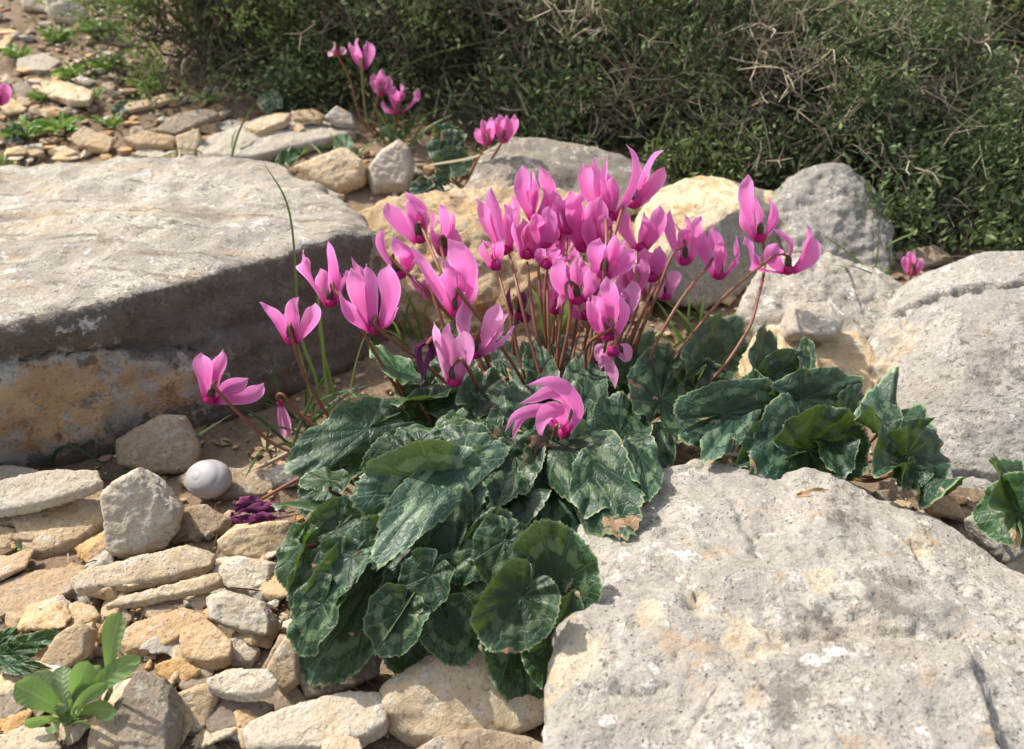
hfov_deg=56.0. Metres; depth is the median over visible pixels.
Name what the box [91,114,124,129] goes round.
weed
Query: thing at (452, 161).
dry stalk
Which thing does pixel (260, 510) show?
fallen blossom
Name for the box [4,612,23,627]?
stone
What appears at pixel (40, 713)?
stone
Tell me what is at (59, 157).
stone
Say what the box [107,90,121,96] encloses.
stone
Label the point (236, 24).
shrub
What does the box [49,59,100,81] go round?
weed
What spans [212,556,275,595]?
stone
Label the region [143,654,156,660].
stone
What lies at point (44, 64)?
stone
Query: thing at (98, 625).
stone
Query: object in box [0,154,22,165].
weed
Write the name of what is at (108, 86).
stone
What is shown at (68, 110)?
stone
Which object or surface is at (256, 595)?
stone
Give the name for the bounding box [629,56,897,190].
shrub
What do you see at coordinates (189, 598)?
stone
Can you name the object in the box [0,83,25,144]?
cyclamen
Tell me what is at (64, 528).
stone
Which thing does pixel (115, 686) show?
stone
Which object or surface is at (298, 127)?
stone
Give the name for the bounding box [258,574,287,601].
stone
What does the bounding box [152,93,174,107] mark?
stone
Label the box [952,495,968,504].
stone
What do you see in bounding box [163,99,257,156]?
grass tuft
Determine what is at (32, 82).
stone
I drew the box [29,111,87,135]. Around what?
weed
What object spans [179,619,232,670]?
stone
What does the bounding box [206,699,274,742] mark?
stone
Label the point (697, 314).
weed
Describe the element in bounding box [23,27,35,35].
stone
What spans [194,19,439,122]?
shrub
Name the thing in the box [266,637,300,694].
stone
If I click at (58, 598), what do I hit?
stone
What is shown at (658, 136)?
grass stalk
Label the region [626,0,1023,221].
thorn bush
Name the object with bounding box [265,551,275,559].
stone
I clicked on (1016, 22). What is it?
shrub
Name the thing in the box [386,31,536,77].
grass stalk
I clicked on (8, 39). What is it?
stone
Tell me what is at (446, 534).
cyclamen
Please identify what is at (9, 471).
stone
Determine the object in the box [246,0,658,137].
shrub
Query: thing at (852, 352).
boulder
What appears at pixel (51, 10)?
stone
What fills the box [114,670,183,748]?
stone
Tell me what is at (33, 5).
stone
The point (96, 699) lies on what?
stone
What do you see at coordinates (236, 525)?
stone
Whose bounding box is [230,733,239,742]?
stone
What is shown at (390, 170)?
stone
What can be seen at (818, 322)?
stone
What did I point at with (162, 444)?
stone
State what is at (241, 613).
stone
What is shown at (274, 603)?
stone
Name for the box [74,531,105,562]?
stone
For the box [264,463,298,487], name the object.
stone
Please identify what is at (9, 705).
stone
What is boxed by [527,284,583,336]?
grass tuft
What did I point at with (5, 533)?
stone
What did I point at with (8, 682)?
stone
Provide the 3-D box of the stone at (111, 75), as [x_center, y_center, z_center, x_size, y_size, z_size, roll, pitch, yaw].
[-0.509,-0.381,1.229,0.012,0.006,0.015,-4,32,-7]
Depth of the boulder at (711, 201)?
0.88 m
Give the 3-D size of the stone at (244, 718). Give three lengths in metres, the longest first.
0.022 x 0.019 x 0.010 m
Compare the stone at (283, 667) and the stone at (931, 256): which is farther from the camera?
the stone at (931, 256)
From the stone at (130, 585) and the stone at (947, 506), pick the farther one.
the stone at (947, 506)
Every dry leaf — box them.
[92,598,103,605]
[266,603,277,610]
[796,487,827,496]
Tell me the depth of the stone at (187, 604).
0.57 m
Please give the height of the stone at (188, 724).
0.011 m
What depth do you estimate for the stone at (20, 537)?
0.61 m
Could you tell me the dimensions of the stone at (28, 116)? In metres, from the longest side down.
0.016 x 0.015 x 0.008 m
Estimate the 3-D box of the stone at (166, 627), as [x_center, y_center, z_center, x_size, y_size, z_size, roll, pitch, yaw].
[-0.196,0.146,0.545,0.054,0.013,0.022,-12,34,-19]
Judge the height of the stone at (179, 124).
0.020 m
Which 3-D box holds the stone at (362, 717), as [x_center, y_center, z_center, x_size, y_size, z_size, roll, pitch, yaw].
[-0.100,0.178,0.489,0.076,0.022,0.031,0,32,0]
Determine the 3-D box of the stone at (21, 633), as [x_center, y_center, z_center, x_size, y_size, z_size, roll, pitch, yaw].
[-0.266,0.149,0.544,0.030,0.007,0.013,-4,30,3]
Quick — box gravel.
[0,0,1023,748]
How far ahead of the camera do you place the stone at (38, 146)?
1.08 m
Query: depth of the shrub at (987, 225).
0.92 m
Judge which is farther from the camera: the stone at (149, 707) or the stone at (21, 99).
the stone at (21, 99)
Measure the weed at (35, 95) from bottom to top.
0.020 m
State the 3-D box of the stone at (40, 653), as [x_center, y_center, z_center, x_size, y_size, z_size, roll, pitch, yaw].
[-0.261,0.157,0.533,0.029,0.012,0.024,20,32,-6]
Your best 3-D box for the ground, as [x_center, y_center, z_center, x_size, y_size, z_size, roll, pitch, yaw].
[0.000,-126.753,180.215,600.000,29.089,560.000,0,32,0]
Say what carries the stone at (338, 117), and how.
on the stone at (269, 147)
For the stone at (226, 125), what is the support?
on the ground
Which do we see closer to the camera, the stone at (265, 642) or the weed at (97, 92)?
the stone at (265, 642)
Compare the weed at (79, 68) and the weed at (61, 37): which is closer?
the weed at (79, 68)
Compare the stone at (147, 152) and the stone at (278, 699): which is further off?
the stone at (147, 152)
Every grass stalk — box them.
[345,23,384,102]
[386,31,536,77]
[626,94,648,139]
[652,101,675,169]
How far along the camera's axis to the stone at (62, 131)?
1.10 m
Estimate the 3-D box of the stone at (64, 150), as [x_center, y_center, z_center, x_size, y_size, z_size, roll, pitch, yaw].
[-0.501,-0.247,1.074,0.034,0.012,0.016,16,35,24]
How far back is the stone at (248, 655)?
0.54 m
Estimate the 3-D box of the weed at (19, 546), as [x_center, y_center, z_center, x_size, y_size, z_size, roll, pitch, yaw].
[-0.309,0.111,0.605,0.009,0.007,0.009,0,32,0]
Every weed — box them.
[0,42,33,59]
[0,114,44,139]
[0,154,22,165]
[0,627,58,675]
[16,543,22,551]
[26,83,47,101]
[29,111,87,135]
[35,25,78,43]
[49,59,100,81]
[71,16,116,37]
[77,87,104,99]
[87,53,128,71]
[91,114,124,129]
[126,75,167,92]
[196,93,217,102]
[299,148,307,157]
[317,144,330,149]
[685,306,713,319]
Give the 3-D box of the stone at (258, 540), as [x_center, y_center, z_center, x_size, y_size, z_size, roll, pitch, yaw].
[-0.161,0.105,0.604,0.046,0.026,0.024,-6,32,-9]
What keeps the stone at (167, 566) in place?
on the ground
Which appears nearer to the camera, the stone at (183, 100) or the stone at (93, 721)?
the stone at (93, 721)
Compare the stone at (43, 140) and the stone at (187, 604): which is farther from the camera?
the stone at (43, 140)
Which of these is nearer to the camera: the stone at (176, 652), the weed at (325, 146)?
the stone at (176, 652)
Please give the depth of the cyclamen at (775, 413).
0.60 m
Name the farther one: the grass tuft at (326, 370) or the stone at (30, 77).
the stone at (30, 77)
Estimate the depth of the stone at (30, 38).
1.32 m
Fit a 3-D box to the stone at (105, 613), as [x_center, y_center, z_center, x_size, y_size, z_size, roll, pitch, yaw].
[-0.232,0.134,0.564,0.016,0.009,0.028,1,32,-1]
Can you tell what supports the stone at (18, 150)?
on the ground
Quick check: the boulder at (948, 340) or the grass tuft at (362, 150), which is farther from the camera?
the grass tuft at (362, 150)
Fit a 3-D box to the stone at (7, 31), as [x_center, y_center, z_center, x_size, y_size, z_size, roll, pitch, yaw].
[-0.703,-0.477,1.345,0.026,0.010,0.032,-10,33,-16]
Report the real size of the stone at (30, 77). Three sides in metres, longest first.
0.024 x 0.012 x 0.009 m
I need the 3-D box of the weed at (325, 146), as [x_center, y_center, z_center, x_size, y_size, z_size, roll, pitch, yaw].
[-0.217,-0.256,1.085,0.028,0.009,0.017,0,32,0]
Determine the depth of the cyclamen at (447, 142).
1.00 m
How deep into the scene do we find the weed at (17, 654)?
0.52 m
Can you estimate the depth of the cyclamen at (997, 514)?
0.53 m
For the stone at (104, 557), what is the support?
on the ground
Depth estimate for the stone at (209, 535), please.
0.61 m
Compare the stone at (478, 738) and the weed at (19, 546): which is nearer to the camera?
the stone at (478, 738)
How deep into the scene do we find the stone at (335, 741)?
0.47 m
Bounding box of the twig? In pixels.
[245,452,289,473]
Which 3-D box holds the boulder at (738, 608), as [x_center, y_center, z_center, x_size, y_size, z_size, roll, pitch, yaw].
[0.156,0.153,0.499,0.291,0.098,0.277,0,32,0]
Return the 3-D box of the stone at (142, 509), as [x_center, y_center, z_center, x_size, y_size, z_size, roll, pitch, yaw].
[-0.231,0.085,0.605,0.047,0.058,0.046,-8,33,-13]
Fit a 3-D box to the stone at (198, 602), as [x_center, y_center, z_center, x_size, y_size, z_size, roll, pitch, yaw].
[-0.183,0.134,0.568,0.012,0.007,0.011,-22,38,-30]
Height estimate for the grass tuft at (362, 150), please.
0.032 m
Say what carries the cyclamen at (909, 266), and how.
on the ground
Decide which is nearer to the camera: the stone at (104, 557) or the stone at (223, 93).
the stone at (104, 557)
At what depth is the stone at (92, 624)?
0.55 m
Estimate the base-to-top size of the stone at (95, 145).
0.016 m
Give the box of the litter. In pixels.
[0,60,1007,748]
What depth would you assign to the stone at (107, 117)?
1.13 m
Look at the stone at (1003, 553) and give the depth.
0.56 m
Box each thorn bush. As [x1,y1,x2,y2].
[384,0,907,181]
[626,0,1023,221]
[850,37,1023,227]
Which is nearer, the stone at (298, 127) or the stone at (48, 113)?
the stone at (298, 127)
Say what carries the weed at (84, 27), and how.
on the ground
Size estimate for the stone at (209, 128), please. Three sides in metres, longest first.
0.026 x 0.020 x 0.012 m
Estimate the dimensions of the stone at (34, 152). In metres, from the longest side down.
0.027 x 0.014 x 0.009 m
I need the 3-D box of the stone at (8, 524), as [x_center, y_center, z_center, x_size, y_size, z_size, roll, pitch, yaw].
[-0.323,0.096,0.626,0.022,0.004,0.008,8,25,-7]
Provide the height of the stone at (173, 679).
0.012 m
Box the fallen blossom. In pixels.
[230,495,285,523]
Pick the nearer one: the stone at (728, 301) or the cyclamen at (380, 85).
the stone at (728, 301)
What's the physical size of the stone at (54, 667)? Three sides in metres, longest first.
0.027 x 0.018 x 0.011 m
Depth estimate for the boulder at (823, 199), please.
0.90 m
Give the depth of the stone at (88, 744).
0.48 m
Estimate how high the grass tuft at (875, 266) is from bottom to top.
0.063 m
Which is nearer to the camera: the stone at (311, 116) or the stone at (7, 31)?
the stone at (311, 116)
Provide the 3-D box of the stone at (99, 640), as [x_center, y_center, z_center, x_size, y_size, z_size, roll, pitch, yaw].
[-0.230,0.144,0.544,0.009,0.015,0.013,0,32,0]
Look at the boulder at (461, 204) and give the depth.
0.84 m
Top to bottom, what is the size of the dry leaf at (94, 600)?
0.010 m
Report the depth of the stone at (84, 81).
1.20 m
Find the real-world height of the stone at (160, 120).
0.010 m
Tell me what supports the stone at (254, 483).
on the ground
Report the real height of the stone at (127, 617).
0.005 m
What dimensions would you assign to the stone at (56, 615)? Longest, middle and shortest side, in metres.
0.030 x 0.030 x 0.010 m
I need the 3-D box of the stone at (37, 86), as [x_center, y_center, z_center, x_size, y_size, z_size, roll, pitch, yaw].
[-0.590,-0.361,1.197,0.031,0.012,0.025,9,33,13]
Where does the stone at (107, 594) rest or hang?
on the ground
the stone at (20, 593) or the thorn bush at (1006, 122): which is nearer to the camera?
the stone at (20, 593)
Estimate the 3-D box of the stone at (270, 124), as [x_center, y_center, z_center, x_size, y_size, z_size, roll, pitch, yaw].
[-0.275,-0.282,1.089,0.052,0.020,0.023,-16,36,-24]
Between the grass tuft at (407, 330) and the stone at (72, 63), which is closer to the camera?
the grass tuft at (407, 330)
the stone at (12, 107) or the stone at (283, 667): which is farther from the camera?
the stone at (12, 107)
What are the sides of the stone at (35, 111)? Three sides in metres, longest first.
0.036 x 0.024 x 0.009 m
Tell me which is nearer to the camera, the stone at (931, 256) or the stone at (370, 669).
the stone at (370, 669)
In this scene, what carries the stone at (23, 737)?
on the ground
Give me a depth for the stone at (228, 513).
0.63 m
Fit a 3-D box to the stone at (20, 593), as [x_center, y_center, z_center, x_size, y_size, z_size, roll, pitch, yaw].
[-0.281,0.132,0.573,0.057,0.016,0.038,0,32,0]
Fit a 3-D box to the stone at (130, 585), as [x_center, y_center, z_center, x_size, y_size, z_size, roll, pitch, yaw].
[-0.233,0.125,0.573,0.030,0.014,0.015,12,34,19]
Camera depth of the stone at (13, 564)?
0.58 m
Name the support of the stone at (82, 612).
on the ground
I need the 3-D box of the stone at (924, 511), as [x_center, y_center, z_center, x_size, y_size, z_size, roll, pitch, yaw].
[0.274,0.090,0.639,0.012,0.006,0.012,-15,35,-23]
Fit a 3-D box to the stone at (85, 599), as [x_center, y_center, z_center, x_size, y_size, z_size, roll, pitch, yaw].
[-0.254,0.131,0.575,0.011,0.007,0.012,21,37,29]
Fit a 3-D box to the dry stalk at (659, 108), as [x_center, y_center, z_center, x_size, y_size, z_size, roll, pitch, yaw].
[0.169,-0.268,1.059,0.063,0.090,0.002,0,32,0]
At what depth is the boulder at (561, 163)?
0.98 m
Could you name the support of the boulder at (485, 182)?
on the ground
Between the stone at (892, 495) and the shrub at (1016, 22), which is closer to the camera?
the stone at (892, 495)
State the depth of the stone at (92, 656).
0.54 m
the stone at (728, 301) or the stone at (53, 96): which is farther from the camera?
the stone at (53, 96)
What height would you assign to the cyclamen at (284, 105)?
0.047 m
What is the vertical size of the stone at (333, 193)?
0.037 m
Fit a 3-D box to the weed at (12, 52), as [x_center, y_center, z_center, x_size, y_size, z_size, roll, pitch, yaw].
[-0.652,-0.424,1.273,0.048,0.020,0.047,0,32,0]
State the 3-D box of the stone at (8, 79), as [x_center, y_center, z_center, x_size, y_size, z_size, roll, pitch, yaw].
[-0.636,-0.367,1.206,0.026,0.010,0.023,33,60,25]
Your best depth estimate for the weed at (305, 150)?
1.07 m
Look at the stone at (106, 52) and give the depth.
1.28 m
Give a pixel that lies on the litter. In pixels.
(228, 442)
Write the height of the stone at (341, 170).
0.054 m
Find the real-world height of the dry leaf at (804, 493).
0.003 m
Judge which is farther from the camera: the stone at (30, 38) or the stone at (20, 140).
the stone at (30, 38)
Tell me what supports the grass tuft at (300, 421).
on the ground
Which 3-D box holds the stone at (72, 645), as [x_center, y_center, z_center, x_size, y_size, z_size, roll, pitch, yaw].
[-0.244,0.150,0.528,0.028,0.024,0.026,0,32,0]
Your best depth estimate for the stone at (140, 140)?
1.08 m
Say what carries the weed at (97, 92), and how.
on the ground
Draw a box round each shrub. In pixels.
[17,0,439,109]
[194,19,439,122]
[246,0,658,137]
[437,47,673,158]
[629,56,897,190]
[797,0,1023,75]
[829,130,1023,260]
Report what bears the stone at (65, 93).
on the ground
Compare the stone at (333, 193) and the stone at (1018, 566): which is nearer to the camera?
the stone at (1018, 566)
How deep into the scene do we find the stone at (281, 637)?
0.52 m
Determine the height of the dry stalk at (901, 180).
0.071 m
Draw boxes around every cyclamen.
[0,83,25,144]
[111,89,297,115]
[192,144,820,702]
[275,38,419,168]
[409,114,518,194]
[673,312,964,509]
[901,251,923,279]
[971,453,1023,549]
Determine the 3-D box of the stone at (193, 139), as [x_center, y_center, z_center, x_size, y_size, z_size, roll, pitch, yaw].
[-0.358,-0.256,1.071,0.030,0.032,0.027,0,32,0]
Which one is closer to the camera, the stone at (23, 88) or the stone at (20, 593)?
the stone at (20, 593)
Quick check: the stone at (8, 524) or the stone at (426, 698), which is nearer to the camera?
the stone at (426, 698)
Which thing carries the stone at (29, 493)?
on the stone at (64, 528)
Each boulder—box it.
[358,184,653,337]
[464,176,513,188]
[465,137,670,215]
[541,458,1023,748]
[635,175,782,308]
[736,252,902,341]
[738,324,879,394]
[772,163,894,275]
[867,251,1023,491]
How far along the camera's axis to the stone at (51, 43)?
1.32 m
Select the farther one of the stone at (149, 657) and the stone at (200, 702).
the stone at (149, 657)
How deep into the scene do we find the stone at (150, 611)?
0.56 m
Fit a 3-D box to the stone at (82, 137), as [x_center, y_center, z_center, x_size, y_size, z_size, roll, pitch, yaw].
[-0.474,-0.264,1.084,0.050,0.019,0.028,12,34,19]
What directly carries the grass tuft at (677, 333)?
on the ground
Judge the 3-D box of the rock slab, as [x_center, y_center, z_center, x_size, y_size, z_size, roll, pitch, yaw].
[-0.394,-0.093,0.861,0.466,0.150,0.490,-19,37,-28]
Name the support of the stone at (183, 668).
on the stone at (200, 679)
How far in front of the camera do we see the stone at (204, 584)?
0.56 m
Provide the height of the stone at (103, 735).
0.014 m
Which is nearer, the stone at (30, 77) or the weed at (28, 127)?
the weed at (28, 127)
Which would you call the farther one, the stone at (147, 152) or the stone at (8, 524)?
the stone at (147, 152)
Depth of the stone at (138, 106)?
1.15 m
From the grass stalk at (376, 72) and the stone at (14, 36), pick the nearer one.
the grass stalk at (376, 72)
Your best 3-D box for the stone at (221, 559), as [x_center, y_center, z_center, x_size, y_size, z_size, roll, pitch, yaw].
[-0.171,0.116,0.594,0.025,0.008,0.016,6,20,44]
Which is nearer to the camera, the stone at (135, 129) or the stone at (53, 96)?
the stone at (135, 129)
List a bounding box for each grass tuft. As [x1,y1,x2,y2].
[48,415,229,478]
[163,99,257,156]
[232,339,368,475]
[263,162,366,424]
[310,130,381,156]
[361,100,453,148]
[370,288,458,351]
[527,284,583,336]
[652,293,751,348]
[821,225,914,276]
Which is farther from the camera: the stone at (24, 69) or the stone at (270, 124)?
the stone at (24, 69)
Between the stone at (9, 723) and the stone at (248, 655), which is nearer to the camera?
the stone at (9, 723)
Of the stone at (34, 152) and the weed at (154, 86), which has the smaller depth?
the stone at (34, 152)
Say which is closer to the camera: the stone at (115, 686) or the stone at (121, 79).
the stone at (115, 686)
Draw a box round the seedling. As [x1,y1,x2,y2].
[13,612,140,733]
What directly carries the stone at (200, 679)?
on the ground
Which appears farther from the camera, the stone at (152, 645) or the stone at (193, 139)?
the stone at (193, 139)
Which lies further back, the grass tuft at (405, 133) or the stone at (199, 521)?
the grass tuft at (405, 133)
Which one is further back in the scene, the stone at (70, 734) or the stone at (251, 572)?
the stone at (251, 572)
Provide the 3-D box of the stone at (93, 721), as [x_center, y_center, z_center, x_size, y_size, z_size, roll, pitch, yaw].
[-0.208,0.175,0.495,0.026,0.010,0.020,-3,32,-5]
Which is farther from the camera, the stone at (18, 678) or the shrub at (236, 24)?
the shrub at (236, 24)
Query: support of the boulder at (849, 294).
on the ground
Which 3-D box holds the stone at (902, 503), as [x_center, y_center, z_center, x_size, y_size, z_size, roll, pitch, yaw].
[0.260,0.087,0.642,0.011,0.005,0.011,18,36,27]
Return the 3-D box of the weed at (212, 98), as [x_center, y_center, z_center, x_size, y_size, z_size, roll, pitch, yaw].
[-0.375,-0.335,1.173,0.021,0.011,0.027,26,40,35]
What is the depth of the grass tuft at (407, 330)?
0.81 m
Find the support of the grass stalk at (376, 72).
on the ground
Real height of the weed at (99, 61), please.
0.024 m
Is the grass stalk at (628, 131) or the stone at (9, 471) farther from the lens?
the grass stalk at (628, 131)
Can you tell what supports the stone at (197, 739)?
on the ground
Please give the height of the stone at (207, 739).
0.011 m
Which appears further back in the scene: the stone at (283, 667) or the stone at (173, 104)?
the stone at (173, 104)
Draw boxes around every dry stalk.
[430,149,495,165]
[640,89,678,139]
[885,158,910,205]
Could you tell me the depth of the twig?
0.67 m
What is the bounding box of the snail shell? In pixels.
[185,459,231,498]
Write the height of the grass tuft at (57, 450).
0.038 m
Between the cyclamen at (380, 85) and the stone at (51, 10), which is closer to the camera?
the cyclamen at (380, 85)
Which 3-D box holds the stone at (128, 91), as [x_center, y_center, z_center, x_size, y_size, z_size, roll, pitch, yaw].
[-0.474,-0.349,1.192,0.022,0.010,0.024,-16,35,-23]
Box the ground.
[0,0,1023,748]
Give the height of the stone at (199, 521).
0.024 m
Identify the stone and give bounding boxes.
[0,29,18,34]
[0,35,12,48]
[0,73,15,89]
[0,97,27,114]
[0,465,38,479]
[0,469,103,517]
[0,520,14,527]
[0,526,18,547]
[0,549,34,580]
[0,565,86,618]
[0,672,17,696]
[0,689,25,718]
[0,708,32,733]
[0,725,61,748]
[4,33,20,40]
[4,145,26,156]
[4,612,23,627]
[8,532,34,542]
[9,138,23,144]
[12,81,33,97]
[12,489,103,558]
[14,675,22,681]
[15,67,34,72]
[16,53,61,74]
[17,96,28,107]
[17,595,71,631]
[20,0,45,12]
[20,631,60,635]
[21,35,35,41]
[22,660,71,677]
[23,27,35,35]
[23,112,33,119]
[23,143,42,156]
[24,75,38,79]
[26,80,39,83]
[27,148,45,157]
[28,78,50,90]
[28,107,43,116]
[29,633,48,660]
[33,131,48,137]
[35,711,44,716]
[36,80,94,106]
[39,108,59,118]
[39,138,48,143]
[39,595,70,609]
[40,622,97,666]
[41,601,100,630]
[43,41,54,45]
[45,0,88,24]
[47,94,58,101]
[47,145,77,156]
[49,129,64,135]
[50,75,66,81]
[51,154,71,162]
[51,695,101,734]
[56,106,83,116]
[59,721,88,744]
[65,61,76,72]
[70,545,215,595]
[71,75,97,85]
[71,126,113,149]
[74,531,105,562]
[74,595,90,603]
[74,642,99,665]
[82,66,93,75]
[85,550,114,568]
[85,622,95,627]
[87,136,116,153]
[87,587,117,600]
[87,699,117,728]
[87,734,90,748]
[89,717,117,748]
[95,621,101,630]
[96,50,118,57]
[96,620,104,644]
[98,82,115,92]
[99,115,110,124]
[100,467,184,559]
[101,592,129,618]
[101,679,125,699]
[106,573,223,609]
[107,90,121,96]
[108,72,115,77]
[109,678,130,700]
[114,76,122,82]
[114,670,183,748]
[115,414,200,474]
[118,88,137,94]
[119,607,214,656]
[121,609,132,625]
[122,583,139,587]
[123,131,175,150]
[124,99,150,113]
[130,126,144,134]
[131,149,166,156]
[139,635,179,655]
[140,602,177,617]
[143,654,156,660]
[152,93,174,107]
[154,109,220,135]
[155,657,201,690]
[156,117,170,123]
[168,102,177,106]
[168,671,178,687]
[170,504,231,545]
[171,644,180,658]
[176,129,202,155]
[178,95,190,104]
[178,467,278,499]
[178,666,213,690]
[178,683,220,733]
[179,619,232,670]
[180,709,192,746]
[181,596,193,601]
[183,588,225,608]
[190,726,205,748]
[191,593,210,610]
[196,115,356,161]
[198,124,219,134]
[198,727,237,748]
[205,530,215,540]
[206,590,278,636]
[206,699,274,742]
[207,668,277,701]
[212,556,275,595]
[215,91,228,97]
[215,555,239,564]
[216,119,241,131]
[217,520,290,558]
[224,510,239,517]
[226,523,255,531]
[229,637,260,667]
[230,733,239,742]
[234,620,282,648]
[234,709,258,748]
[242,690,389,748]
[244,113,290,136]
[246,587,265,600]
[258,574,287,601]
[262,634,285,668]
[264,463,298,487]
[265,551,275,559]
[265,686,307,710]
[266,599,279,607]
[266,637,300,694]
[275,629,286,638]
[289,124,304,131]
[291,109,324,124]
[295,147,367,194]
[300,652,381,699]
[303,180,343,199]
[321,733,362,748]
[324,106,356,130]
[367,139,413,194]
[378,642,543,747]
[416,727,542,748]
[721,297,735,305]
[780,302,842,342]
[873,489,902,501]
[894,499,911,508]
[903,245,954,268]
[915,493,964,521]
[917,506,931,515]
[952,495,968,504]
[964,515,1023,564]
[1006,558,1023,573]
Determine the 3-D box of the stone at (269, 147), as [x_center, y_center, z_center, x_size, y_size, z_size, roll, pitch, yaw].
[-0.271,-0.268,1.094,0.174,0.032,0.086,-16,35,-24]
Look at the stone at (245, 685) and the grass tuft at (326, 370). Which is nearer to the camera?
the stone at (245, 685)
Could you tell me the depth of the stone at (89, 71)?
1.23 m
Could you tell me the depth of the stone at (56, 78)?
1.21 m
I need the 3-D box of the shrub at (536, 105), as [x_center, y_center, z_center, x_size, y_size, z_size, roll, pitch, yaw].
[0.068,-0.290,1.102,0.312,0.180,0.210,0,32,0]
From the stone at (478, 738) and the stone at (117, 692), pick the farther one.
the stone at (117, 692)
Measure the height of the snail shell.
0.024 m
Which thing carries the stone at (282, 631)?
on the ground
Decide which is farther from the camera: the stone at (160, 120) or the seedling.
the stone at (160, 120)
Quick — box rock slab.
[0,155,376,468]
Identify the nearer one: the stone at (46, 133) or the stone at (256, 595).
the stone at (256, 595)

